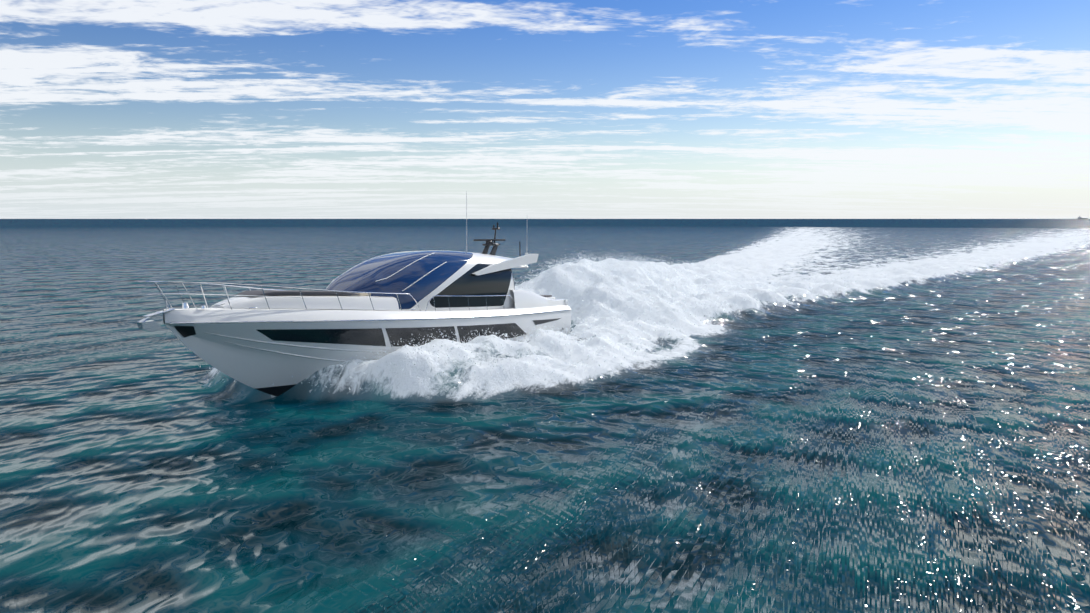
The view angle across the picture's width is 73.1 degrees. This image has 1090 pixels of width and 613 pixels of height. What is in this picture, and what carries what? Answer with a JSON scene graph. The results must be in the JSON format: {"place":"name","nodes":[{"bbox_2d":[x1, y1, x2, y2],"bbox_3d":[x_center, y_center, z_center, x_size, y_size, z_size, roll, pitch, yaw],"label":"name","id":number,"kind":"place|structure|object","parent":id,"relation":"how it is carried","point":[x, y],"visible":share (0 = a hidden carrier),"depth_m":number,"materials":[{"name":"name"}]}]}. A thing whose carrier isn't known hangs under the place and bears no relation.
{"place":"outdoors","nodes":[
{"label":"outdoors","id":0,"kind":"place"},
{"bbox_2d":[0,219,1089,612],"bbox_3d":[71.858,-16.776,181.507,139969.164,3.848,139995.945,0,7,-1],"label":"sea","id":1,"kind":"structure","parent":0,"point":[908,441],"depth_m":23.42,"materials":[{"name":"liquid"}]},
{"bbox_2d":[163,305,570,395],"bbox_3d":[-6.108,1.526,34.033,5.409,4.382,23.000,2,5,35],"label":"yacht hull","id":2,"kind":"object","parent":1,"relation":"on","point":[261,370],"visible":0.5,"depth_m":27.39,"materials":[{"name":"white plastic"}]},
{"bbox_2d":[170,309,569,361],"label":"hull trim","id":3,"kind":"structure","parent":2,"relation":"attached to","point":[373,337],"depth_m":28.95,"materials":[{"name":"black plastic"}]},
{"bbox_2d":[210,290,567,309],"bbox_3d":[-6.074,-0.314,34.005,4.797,1.588,19.430,2,5,35],"label":"deck","id":4,"kind":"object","parent":2,"relation":"on","point":[360,301],"visible":0.83,"depth_m":28.14,"materials":[{"name":"white plastic"}]},
{"bbox_2d":[137,191,527,331],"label":"yacht fittings","id":5,"kind":"object","parent":4,"relation":"attached to","point":[144,324],"visible":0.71,"depth_m":26.26,"materials":[{"name":"silver metal"}]},
{"bbox_2d":[326,250,538,309],"bbox_3d":[-5.429,-1.195,34.903,4.480,2.913,11.550,2,5,35],"label":"boat cabin","id":6,"kind":"object","parent":4,"relation":"on","point":[423,278],"visible":0.96,"depth_m":32.67,"materials":[{"name":"blue glass"}]},
{"bbox_2d":[198,249,974,392],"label":"sea spray","id":7,"kind":"object","parent":1,"relation":"on","point":[612,272],"visible":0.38,"depth_m":46.88,"materials":[{"name":"white liquid"}]},
{"bbox_2d":[0,0,1089,218],"label":"sky","id":8,"kind":"structure","parent":0,"point":[110,109],"materials":[{"name":"blue"}]}
]}

